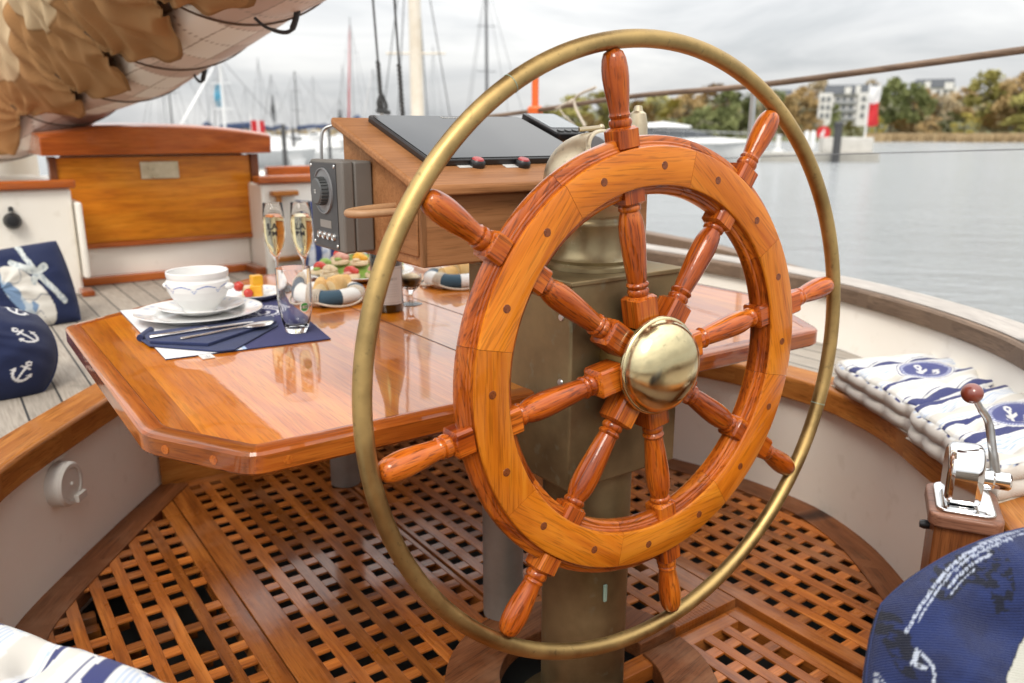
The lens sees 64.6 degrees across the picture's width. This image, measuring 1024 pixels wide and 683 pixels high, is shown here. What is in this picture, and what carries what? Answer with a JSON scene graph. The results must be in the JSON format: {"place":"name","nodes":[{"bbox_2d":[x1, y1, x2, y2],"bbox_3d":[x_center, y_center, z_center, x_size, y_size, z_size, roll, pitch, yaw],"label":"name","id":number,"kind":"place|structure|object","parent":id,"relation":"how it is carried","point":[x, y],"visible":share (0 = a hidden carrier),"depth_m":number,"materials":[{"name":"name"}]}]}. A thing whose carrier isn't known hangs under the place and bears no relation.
{"place":"outdoors","nodes":[
{"label":"outdoors","id":0,"kind":"place"},
{"bbox_2d":[37,134,1023,383],"bbox_3d":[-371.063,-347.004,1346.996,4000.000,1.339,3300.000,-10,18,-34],"label":"water","id":1,"kind":"structure","parent":0,"point":[948,226],"depth_m":14.99,"materials":[{"name":"liquid"}]},
{"bbox_2d":[208,65,234,126],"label":"moored sailboat","id":2,"kind":"object","parent":1,"relation":"on","point":[217,96],"visible":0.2,"depth_m":53.16,"materials":[{"name":"metal"}]},
{"bbox_2d":[180,60,315,168],"bbox_3d":[-11.257,-8.985,32.819,2.321,4.782,7.950,7,16,24],"label":"moored sailboat","id":3,"kind":"object","parent":1,"relation":"on","point":[274,157],"visible":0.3,"depth_m":33.34,"materials":[{"name":"metal"}]},
{"bbox_2d":[250,114,264,153],"bbox_3d":[-5.808,-4.208,18.680,0.308,2.004,0.098,-4,15,-17],"label":"red flag","id":4,"kind":"object","parent":1,"relation":"on","point":[257,125],"visible":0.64,"depth_m":18.50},
{"bbox_2d":[271,139,291,148],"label":"motorboat","id":5,"kind":"object","parent":1,"relation":"on","point":[276,143],"visible":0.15,"depth_m":48.10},
{"bbox_2d":[281,124,287,165],"bbox_3d":[-6.931,-5.547,24.770,0.145,2.150,0.145,-10,18,-34],"label":"mooring post","id":6,"kind":"object","parent":1,"relation":"in","point":[284,145],"visible":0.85,"depth_m":24.61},
{"bbox_2d":[264,74,310,143],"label":"moored sailboat","id":7,"kind":"object","parent":1,"relation":"on","point":[273,115],"visible":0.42,"depth_m":59.64,"materials":[{"name":"metal"}]},
{"bbox_2d":[243,128,338,135],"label":"wood","id":8,"kind":"object","parent":1,"relation":"on","point":[278,132],"visible":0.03,"depth_m":313.14,"materials":[{"name":"brown plant"}]},
{"bbox_2d":[270,71,339,141],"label":"moored sailboat","id":9,"kind":"object","parent":1,"relation":"on","point":[305,138],"visible":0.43,"depth_m":57.99,"materials":[{"name":"metal"}]},
{"bbox_2d":[295,76,340,139],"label":"moored sailboat","id":10,"kind":"object","parent":1,"relation":"on","point":[315,133],"visible":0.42,"depth_m":108.13,"materials":[{"name":"metal"}]},
{"bbox_2d":[294,142,343,158],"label":"motorboat","id":11,"kind":"object","parent":1,"relation":"on","point":[336,154],"visible":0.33,"depth_m":40.96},
{"bbox_2d":[295,138,343,150],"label":"motorboat","id":12,"kind":"object","parent":1,"relation":"on","point":[336,145],"visible":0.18,"depth_m":50.71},
{"bbox_2d":[335,17,370,147],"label":"moored sailboat","id":13,"kind":"object","parent":1,"relation":"on","point":[340,140],"visible":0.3,"depth_m":53.36,"materials":[{"name":"metal"}]},
{"bbox_2d":[384,0,449,115],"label":"moored sailboat","id":14,"kind":"object","parent":1,"relation":"on","point":[415,53],"visible":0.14,"depth_m":13.62,"materials":[{"name":"metal"}]},
{"bbox_2d":[467,0,521,108],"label":"moored sailboat","id":15,"kind":"object","parent":1,"relation":"on","point":[486,71],"visible":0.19,"depth_m":38.45,"materials":[{"name":"metal"}]},
{"bbox_2d":[0,153,1023,682],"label":"sailing yacht","id":16,"kind":"object","parent":1,"relation":"on","point":[82,471],"visible":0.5,"depth_m":2.06,"materials":[{"name":"brown wood"}]},
{"bbox_2d":[0,155,39,175],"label":"mast","id":17,"kind":"object","parent":16,"relation":"on","point":[29,165],"depth_m":4.46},
{"bbox_2d":[0,0,325,162],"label":"furled mainsail","id":18,"kind":"object","parent":17,"relation":"attached to","point":[71,63],"visible":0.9,"depth_m":2.51,"materials":[{"name":"fabric"}]},
{"bbox_2d":[0,306,57,400],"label":"anchor pillow","id":19,"kind":"object","parent":16,"relation":"on","point":[28,355],"visible":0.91,"depth_m":1.97,"materials":[{"name":"fabric"}]},
{"bbox_2d":[0,241,80,325],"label":"rope pillow","id":20,"kind":"object","parent":16,"relation":"on","point":[36,278],"visible":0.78,"depth_m":2.67,"materials":[{"name":"fabric"}]},
{"bbox_2d":[0,623,163,682],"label":"seat cushion","id":21,"kind":"object","parent":16,"relation":"on","point":[25,657],"visible":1,"depth_m":0.87,"materials":[{"name":"fabric"}]},
{"bbox_2d":[27,122,270,248],"bbox_3d":[-1.676,-0.745,3.741,0.916,0.521,0.744,-10,18,-34],"label":"companionway hatch","id":22,"kind":"object","parent":16,"relation":"attached to","point":[125,201],"visible":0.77,"depth_m":3.47,"materials":[{"name":"brown wood"}]},
{"bbox_2d":[47,501,296,682],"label":"floor grating","id":23,"kind":"object","parent":16,"relation":"on","point":[252,643],"visible":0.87,"depth_m":1.66,"materials":[{"name":"brown wood"}]},
{"bbox_2d":[173,462,487,682],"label":"floor grating","id":24,"kind":"object","parent":16,"relation":"on","point":[298,655],"visible":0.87,"depth_m":1.81,"materials":[{"name":"brown wood"}]},
{"bbox_2d":[295,200,367,266],"bbox_3d":[-0.769,-0.461,3.643,0.364,0.349,0.160,-6,16,-23],"label":"striped pillow","id":25,"kind":"object","parent":16,"relation":"on","point":[317,253],"visible":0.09,"depth_m":3.56,"materials":[{"name":"fabric"}]},
{"bbox_2d":[372,0,390,114],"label":"shroud","id":26,"kind":"object","parent":16,"relation":"attached to","point":[381,109],"visible":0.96,"depth_m":4.33,"materials":[{"name":"metal"}]},
{"bbox_2d":[393,0,404,114],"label":"shroud","id":27,"kind":"object","parent":16,"relation":"attached to","point":[400,88],"visible":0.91,"depth_m":4.12,"materials":[{"name":"metal"}]},
{"bbox_2d":[14,458,903,640],"bbox_3d":[-0.073,0.554,1.759,1.908,0.033,1.966,-10,18,-34],"label":"floor margin","id":28,"kind":"object","parent":16,"relation":"on","point":[44,615],"visible":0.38,"depth_m":1.92,"materials":[{"name":"brown wood"}]},
{"bbox_2d":[320,433,734,636],"bbox_3d":[-0.074,0.462,2.127,0.428,0.032,1.303,-10,18,-34],"label":"floor grating","id":29,"kind":"object","parent":16,"relation":"on","point":[716,603],"visible":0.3,"depth_m":2.02,"materials":[{"name":"brown wood"}]},
{"bbox_2d":[65,263,817,620],"bbox_3d":[-0.185,0.190,1.971,1.473,0.567,1.328,-10,18,-34],"label":"cockpit table","id":30,"kind":"object","parent":29,"relation":"on","point":[263,411],"visible":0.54,"depth_m":1.35,"materials":[{"name":"brown wood"}]},
{"bbox_2d":[120,296,330,359],"bbox_3d":[-0.596,-0.041,1.732,0.376,0.002,0.523,-10,18,-34],"label":"placemat","id":31,"kind":"object","parent":30,"relation":"on","point":[278,335],"visible":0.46,"depth_m":1.61,"materials":[{"name":"fabric"}]},
{"bbox_2d":[133,297,262,325],"bbox_3d":[-0.681,-0.062,1.766,0.264,0.020,0.264,-10,18,-34],"label":"dinner plate","id":32,"kind":"object","parent":31,"relation":"on","point":[152,313],"visible":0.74,"depth_m":1.75,"materials":[{"name":"ceramic"}]},
{"bbox_2d":[158,296,243,315],"bbox_3d":[-0.687,-0.074,1.794,0.179,0.018,0.179,-10,18,-34],"label":"saucer","id":33,"kind":"object","parent":32,"relation":"on","point":[225,304],"visible":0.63,"depth_m":1.79,"materials":[{"name":"ceramic"}]},
{"bbox_2d":[162,265,233,311],"bbox_3d":[-0.690,-0.114,1.784,0.134,0.088,0.134,-10,18,-34],"label":"soup cup","id":34,"kind":"object","parent":33,"relation":"on","point":[202,288],"visible":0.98,"depth_m":1.74,"materials":[{"name":"ceramic"}]},
{"bbox_2d":[136,315,277,351],"bbox_3d":[-0.576,-0.014,1.599,0.283,0.014,0.239,-10,18,-34],"label":"napkin","id":35,"kind":"object","parent":31,"relation":"on","point":[230,340],"visible":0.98,"depth_m":1.57,"materials":[{"name":"fabric"}]},
{"bbox_2d":[149,321,253,337],"bbox_3d":[-0.613,-0.026,1.611,0.203,0.008,0.017,-11,18,-36],"label":"knife","id":36,"kind":"object","parent":35,"relation":"on","point":[180,332],"visible":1,"depth_m":1.59,"materials":[{"name":"silver metal"}]},
{"bbox_2d":[179,320,273,338],"bbox_3d":[-0.558,-0.023,1.604,0.037,0.009,0.193,13,19,40],"label":"spoon","id":37,"kind":"object","parent":35,"relation":"on","point":[259,324],"visible":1,"depth_m":1.63,"materials":[{"name":"silver metal"}]},
{"bbox_2d":[226,285,276,300],"bbox_3d":[-0.639,-0.115,1.981,0.165,0.019,0.165,-10,18,-34],"label":"side plate","id":38,"kind":"object","parent":31,"relation":"on","point":[270,292],"visible":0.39,"depth_m":2.00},
{"bbox_2d":[262,202,285,267],"bbox_3d":[-0.587,-0.230,2.014,0.068,0.228,0.068,-10,18,-34],"label":"champagne flute","id":39,"kind":"object","parent":30,"relation":"on","point":[274,230],"visible":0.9,"depth_m":1.98,"materials":[{"name":"clear glass"}]},
{"bbox_2d":[290,201,312,264],"bbox_3d":[-0.517,-0.229,2.005,0.068,0.230,0.068,-10,18,-34],"label":"champagne flute","id":40,"kind":"object","parent":30,"relation":"on","point":[301,224],"visible":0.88,"depth_m":1.97,"materials":[{"name":"clear glass"}]},
{"bbox_2d":[312,282,365,307],"bbox_3d":[-0.441,-0.116,1.952,0.183,0.045,0.183,3,15,10],"label":"bread basket","id":41,"kind":"object","parent":30,"relation":"on","point":[352,293],"visible":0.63,"depth_m":1.88,"materials":[{"name":"fabric"}]},
{"bbox_2d":[313,277,328,289],"bbox_3d":[-0.456,-0.131,1.931,0.039,0.041,0.061,-3,15,-11],"label":"bread piece","id":42,"kind":"object","parent":41,"relation":"in","point":[319,282],"visible":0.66,"depth_m":1.90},
{"bbox_2d":[325,274,346,289],"bbox_3d":[-0.424,-0.138,1.944,0.039,0.041,0.061,3,15,11],"label":"bread piece","id":43,"kind":"object","parent":41,"relation":"in","point":[336,282],"visible":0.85,"depth_m":1.92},
{"bbox_2d":[311,264,413,282],"bbox_3d":[-0.435,-0.195,2.294,0.314,0.018,0.314,-10,18,-34],"label":"platter","id":44,"kind":"object","parent":30,"relation":"on","point":[408,268],"visible":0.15,"depth_m":2.25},
{"bbox_2d":[319,253,369,278],"bbox_3d":[-0.435,-0.221,2.288,0.220,0.058,0.220,-10,18,-34],"label":"salad mound","id":45,"kind":"object","parent":44,"relation":"on","point":[363,270],"visible":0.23,"depth_m":2.23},
{"bbox_2d":[320,264,338,277],"bbox_3d":[-0.498,-0.193,2.208,0.051,0.034,0.051,-10,18,-34],"label":"canape","id":46,"kind":"object","parent":45,"relation":"on","point":[329,270],"visible":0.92,"depth_m":2.19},
{"bbox_2d":[331,252,349,264],"bbox_3d":[-0.474,-0.232,2.245,0.051,0.034,0.051,-10,18,-34],"label":"canape","id":47,"kind":"object","parent":45,"relation":"on","point":[340,258],"visible":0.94,"depth_m":2.23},
{"bbox_2d":[341,266,359,278],"bbox_3d":[-0.437,-0.188,2.188,0.051,0.034,0.051,-10,18,-34],"label":"canape","id":48,"kind":"object","parent":45,"relation":"on","point":[352,272],"visible":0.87,"depth_m":2.17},
{"bbox_2d":[350,252,368,265],"bbox_3d":[-0.421,-0.228,2.231,0.051,0.034,0.051,-10,18,-34],"label":"canape","id":49,"kind":"object","parent":45,"relation":"on","point":[359,259],"visible":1,"depth_m":2.22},
{"bbox_2d":[369,253,403,313],"bbox_3d":[-0.284,-0.215,1.817,0.073,0.298,0.074,-10,18,-34],"label":"wine bottle","id":50,"kind":"object","parent":30,"relation":"on","point":[394,301],"visible":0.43,"depth_m":1.82,"materials":[{"name":"green glass"}]},
{"bbox_2d":[403,272,421,305],"bbox_3d":[-0.239,-0.125,1.912,0.053,0.076,0.053,-10,18,-34],"label":"dessert glass","id":51,"kind":"object","parent":30,"relation":"on","point":[411,282],"visible":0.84,"depth_m":1.90,"materials":[{"name":"white"}]},
{"bbox_2d":[420,267,468,289],"bbox_3d":[-0.149,-0.172,2.168,0.183,0.045,0.183,9,17,32],"label":"bread basket","id":52,"kind":"object","parent":30,"relation":"on","point":[434,277],"visible":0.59,"depth_m":2.09,"materials":[{"name":"fabric"}]},
{"bbox_2d":[469,261,680,682],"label":"steering pedestal","id":53,"kind":"object","parent":16,"relation":"on","point":[553,348],"visible":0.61,"depth_m":1.29,"materials":[{"name":"brown metal"}]},
{"bbox_2d":[320,113,646,267],"bbox_3d":[-0.066,-0.288,1.452,0.591,0.242,0.338,-10,18,-34],"label":"instrument console","id":54,"kind":"object","parent":53,"relation":"on","point":[490,177],"visible":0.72,"depth_m":1.33,"materials":[{"name":"brown wood"}]},
{"bbox_2d":[309,159,374,253],"bbox_3d":[-0.300,-0.235,1.394,0.072,0.152,0.134,-10,18,-34],"label":"intercom box","id":55,"kind":"object","parent":54,"relation":"attached to","point":[339,187],"visible":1,"depth_m":1.35,"materials":[{"name":"metal"}]},
{"bbox_2d":[543,105,647,273],"bbox_3d":[0.150,-0.244,1.276,0.210,0.249,0.159,-10,18,-34],"label":"binnacle","id":56,"kind":"object","parent":53,"relation":"on","point":[591,245],"visible":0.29,"depth_m":1.23,"materials":[{"name":"gold metal"}]},
{"bbox_2d":[352,29,840,659],"bbox_3d":[0.187,0.025,1.243,0.944,0.944,0.191,-10,18,-34],"label":"ships wheel","id":57,"kind":"object","parent":53,"relation":"attached to","point":[644,373],"visible":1,"depth_m":1.16,"materials":[{"name":"wood"}]},
{"bbox_2d":[532,468,882,678],"bbox_3d":[0.457,0.453,2.162,0.475,0.032,1.704,-10,18,-34],"label":"floor grating","id":58,"kind":"object","parent":16,"relation":"on","point":[845,655],"visible":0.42,"depth_m":1.82,"materials":[{"name":"brown wood"}]},
{"bbox_2d":[623,607,861,682],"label":"floor grating","id":59,"kind":"object","parent":16,"relation":"on","point":[782,653],"visible":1,"depth_m":1.56,"materials":[{"name":"brown wood"}]},
{"bbox_2d":[445,601,717,682],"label":"ring board","id":60,"kind":"object","parent":59,"relation":"on","point":[679,659],"visible":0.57,"depth_m":1.54,"materials":[{"name":"brown wood"}]},
{"bbox_2d":[488,46,1023,158],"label":"guard rail","id":61,"kind":"object","parent":16,"relation":"attached to","point":[1019,50],"visible":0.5,"depth_m":2.66,"materials":[{"name":"metal"}]},
{"bbox_2d":[527,77,542,112],"bbox_3d":[0.112,-0.941,3.977,0.075,0.759,0.075,-10,18,-34],"label":"dan buoy pole","id":62,"kind":"object","parent":61,"relation":"attached to","point":[534,107],"visible":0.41,"depth_m":3.90,"materials":[{"name":"orange paint"}]},
{"bbox_2d":[556,86,596,126],"bbox_3d":[0.274,-1.049,3.650,0.042,0.184,0.276,-10,18,-34],"label":"mooring rope","id":63,"kind":"object","parent":61,"relation":"attached to","point":[570,101],"visible":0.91,"depth_m":3.62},
{"bbox_2d":[831,353,993,433],"bbox_3d":[0.989,0.108,1.912,0.380,0.076,0.384,-3,15,-12],"label":"seat cushion","id":64,"kind":"object","parent":16,"relation":"on","point":[895,390],"visible":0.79,"depth_m":1.88,"materials":[{"name":"fabric"}]},
{"bbox_2d":[862,527,1023,682],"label":"navy pillow","id":65,"kind":"object","parent":16,"relation":"on","point":[956,616],"visible":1,"depth_m":0.80,"materials":[{"name":"fabric"}]},
{"bbox_2d":[906,385,1023,502],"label":"seat cushion","id":66,"kind":"object","parent":16,"relation":"on","point":[936,428],"visible":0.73,"depth_m":1.58,"materials":[{"name":"fabric"}]},
{"bbox_2d":[919,383,1012,569],"bbox_3d":[0.747,0.353,1.359,0.123,0.587,0.140,6,16,23],"label":"throttle control","id":67,"kind":"object","parent":16,"relation":"on","point":[963,509],"visible":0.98,"depth_m":1.30,"materials":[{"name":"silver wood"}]},
{"bbox_2d":[648,122,758,161],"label":"motor yacht","id":68,"kind":"object","parent":1,"relation":"on","point":[729,148],"visible":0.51,"depth_m":42.79,"materials":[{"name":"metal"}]},
{"bbox_2d":[648,127,717,137],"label":"wrap window","id":69,"kind":"structure","parent":68,"relation":"in","point":[672,132],"depth_m":42.77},
{"bbox_2d":[759,152,879,161],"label":"quay","id":70,"kind":"structure","parent":1,"relation":"on","point":[855,158],"depth_m":44.82,"materials":[{"name":"concrete"}]},
{"bbox_2d":[818,137,873,152],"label":"jetty wall","id":71,"kind":"structure","parent":70,"relation":"on","point":[856,144],"depth_m":45.29,"materials":[{"name":"concrete"}]},
{"bbox_2d":[864,83,881,136],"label":"jetty flag","id":72,"kind":"object","parent":70,"relation":"on","point":[874,96],"visible":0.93,"depth_m":45.04,"materials":[{"name":"fabric"}]},
{"bbox_2d":[831,121,843,162],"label":"mooring pile","id":73,"kind":"object","parent":1,"relation":"in","point":[837,137],"visible":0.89,"depth_m":43.73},
{"bbox_2d":[866,133,1023,142],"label":"reed bed","id":74,"kind":"object","parent":1,"relation":"on","point":[960,137],"visible":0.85,"depth_m":133.37,"materials":[{"name":"plant"}]},
{"bbox_2d":[95,0,1023,132],"label":"sky","id":75,"kind":"structure","parent":0,"point":[775,39],"materials":[{"name":"white"}]},
{"bbox_2d":[566,96,1023,140],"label":"hill","id":76,"kind":"structure","parent":0,"point":[744,135],"depth_m":182.84,"materials":[{"name":"green plant"}]},
{"bbox_2d":[549,94,594,126],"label":"autumn tree","id":77,"kind":"object","parent":76,"relation":"on","point":[571,112],"visible":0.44,"depth_m":194.75,"materials":[{"name":"yellow plant"}]},
{"bbox_2d":[579,90,609,128],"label":"autumn tree","id":78,"kind":"object","parent":76,"relation":"on","point":[602,112],"visible":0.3,"depth_m":204.64,"materials":[{"name":"green plant"}]},
{"bbox_2d":[629,99,657,122],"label":"autumn tree","id":79,"kind":"object","parent":76,"relation":"on","point":[647,109],"visible":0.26,"depth_m":208.13,"materials":[{"name":"brown plant"}]},
{"bbox_2d":[629,96,677,116],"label":"autumn tree","id":80,"kind":"object","parent":76,"relation":"on","point":[648,100],"visible":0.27,"depth_m":226.94,"materials":[{"name":"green plant"}]},
{"bbox_2d":[655,98,688,124],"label":"yellow bush","id":81,"kind":"object","parent":76,"relation":"on","point":[671,104],"visible":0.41,"depth_m":173.94,"materials":[{"name":"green plant"}]},
{"bbox_2d":[667,94,705,118],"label":"autumn tree","id":82,"kind":"object","parent":76,"relation":"on","point":[694,103],"visible":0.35,"depth_m":219.23,"materials":[{"name":"brown plant"}]},
{"bbox_2d":[681,105,719,135],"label":"broadleaf tree","id":83,"kind":"object","parent":76,"relation":"on","point":[698,114],"visible":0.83,"depth_m":163.67,"materials":[{"name":"green plant"}]},
{"bbox_2d":[688,83,739,115],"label":"autumn tree","id":84,"kind":"object","parent":76,"relation":"on","point":[710,95],"visible":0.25,"depth_m":227.12,"materials":[{"name":"brown plant"}]},
{"bbox_2d":[713,91,743,136],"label":"poplar tree","id":85,"kind":"object","parent":76,"relation":"on","point":[728,121],"visible":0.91,"depth_m":165.11,"materials":[{"name":"green plant"}]},
{"bbox_2d":[730,92,759,135],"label":"broadleaf tree","id":86,"kind":"object","parent":76,"relation":"on","point":[745,120],"visible":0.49,"depth_m":170.49,"materials":[{"name":"green plant"}]},
{"bbox_2d":[783,85,818,125],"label":"autumn tree","id":87,"kind":"object","parent":76,"relation":"on","point":[809,102],"visible":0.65,"depth_m":193.72,"materials":[{"name":"brown plant"}]},
{"bbox_2d":[800,114,824,137],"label":"autumn bush","id":88,"kind":"object","parent":76,"relation":"on","point":[807,126],"visible":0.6,"depth_m":153.95,"materials":[{"name":"brown plant"}]},
{"bbox_2d":[797,80,828,110],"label":"bare tree","id":89,"kind":"object","parent":76,"relation":"on","point":[818,86],"visible":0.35,"depth_m":231.68,"materials":[{"name":"beige plant"}]},
{"bbox_2d":[830,103,842,128],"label":"poplar tree","id":90,"kind":"object","parent":76,"relation":"on","point":[834,116],"visible":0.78,"depth_m":159.68,"materials":[{"name":"green plant"}]},
{"bbox_2d":[817,84,878,125],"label":"apartment house","id":91,"kind":"structure","parent":76,"relation":"on","point":[851,100],"depth_m":189.07,"materials":[{"name":"stone"}]},
{"bbox_2d":[842,120,863,136],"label":"autumn bush","id":92,"kind":"object","parent":76,"relation":"on","point":[848,127],"visible":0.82,"depth_m":153.99,"materials":[{"name":"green plant"}]},
{"bbox_2d":[866,76,916,131],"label":"broadleaf tree","id":93,"kind":"object","parent":76,"relation":"on","point":[894,85],"visible":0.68,"depth_m":164.87,"materials":[{"name":"green plant"}]},
{"bbox_2d":[886,119,922,133],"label":"autumn bush","id":94,"kind":"object","parent":76,"relation":"on","point":[904,129],"visible":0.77,"depth_m":146.84,"materials":[{"name":"brown plant"}]},
{"bbox_2d":[896,81,937,131],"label":"broadleaf tree","id":95,"kind":"object","parent":76,"relation":"on","point":[922,98],"visible":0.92,"depth_m":156.81,"materials":[{"name":"green plant"}]},
{"bbox_2d":[912,87,940,127],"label":"autumn tree","id":96,"kind":"object","parent":76,"relation":"on","point":[934,96],"visible":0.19,"depth_m":171.25,"materials":[{"name":"brown plant"}]},
{"bbox_2d":[914,117,942,134],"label":"autumn bush","id":97,"kind":"object","parent":76,"relation":"on","point":[925,127],"visible":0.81,"depth_m":143.32,"materials":[{"name":"brown plant"}]},
{"bbox_2d":[915,78,957,104],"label":"apartment house","id":98,"kind":"structure","parent":76,"relation":"on","point":[944,86],"depth_m":243.15,"materials":[{"name":"stone"}]},
{"bbox_2d":[922,93,963,128],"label":"bare tree","id":99,"kind":"object","parent":76,"relation":"on","point":[943,98],"visible":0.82,"depth_m":168.58,"materials":[{"name":"brown plant"}]},
{"bbox_2d":[937,111,967,133],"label":"green bush","id":100,"kind":"object","parent":76,"relation":"on","point":[948,130],"visible":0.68,"depth_m":146.68,"materials":[{"name":"green plant"}]},
{"bbox_2d":[942,86,986,120],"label":"autumn tree","id":101,"kind":"object","parent":76,"relation":"on","point":[959,96],"visible":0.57,"depth_m":189.19,"materials":[{"name":"brown plant"}]},
{"bbox_2d":[950,112,981,133],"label":"yellow bush","id":102,"kind":"object","parent":76,"relation":"on","point":[966,115],"visible":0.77,"depth_m":142.50,"materials":[{"name":"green plant"}]},
{"bbox_2d":[963,69,1019,126],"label":"autumn tree","id":103,"kind":"object","parent":76,"relation":"on","point":[992,76],"visible":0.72,"depth_m":170.49,"materials":[{"name":"green plant"}]},
{"bbox_2d":[974,113,1017,133],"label":"autumn bush","id":104,"kind":"object","parent":76,"relation":"on","point":[989,123],"visible":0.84,"depth_m":140.40,"materials":[{"name":"brown plant"}]},
{"bbox_2d":[990,71,1023,126],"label":"autumn tree","id":105,"kind":"object","parent":76,"relation":"on","point":[1001,108],"visible":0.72,"depth_m":164.31,"materials":[{"name":"brown plant"}]},
{"bbox_2d":[997,114,1023,133],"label":"autumn bush","id":106,"kind":"object","parent":76,"relation":"on","point":[1015,118],"visible":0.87,"depth_m":136.73,"materials":[{"name":"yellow plant"}]},
{"bbox_2d":[1008,91,1023,119],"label":"autumn tree","id":107,"kind":"object","parent":76,"relation":"on","point":[1019,101],"visible":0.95,"depth_m":160.13,"materials":[{"name":"yellow plant"}]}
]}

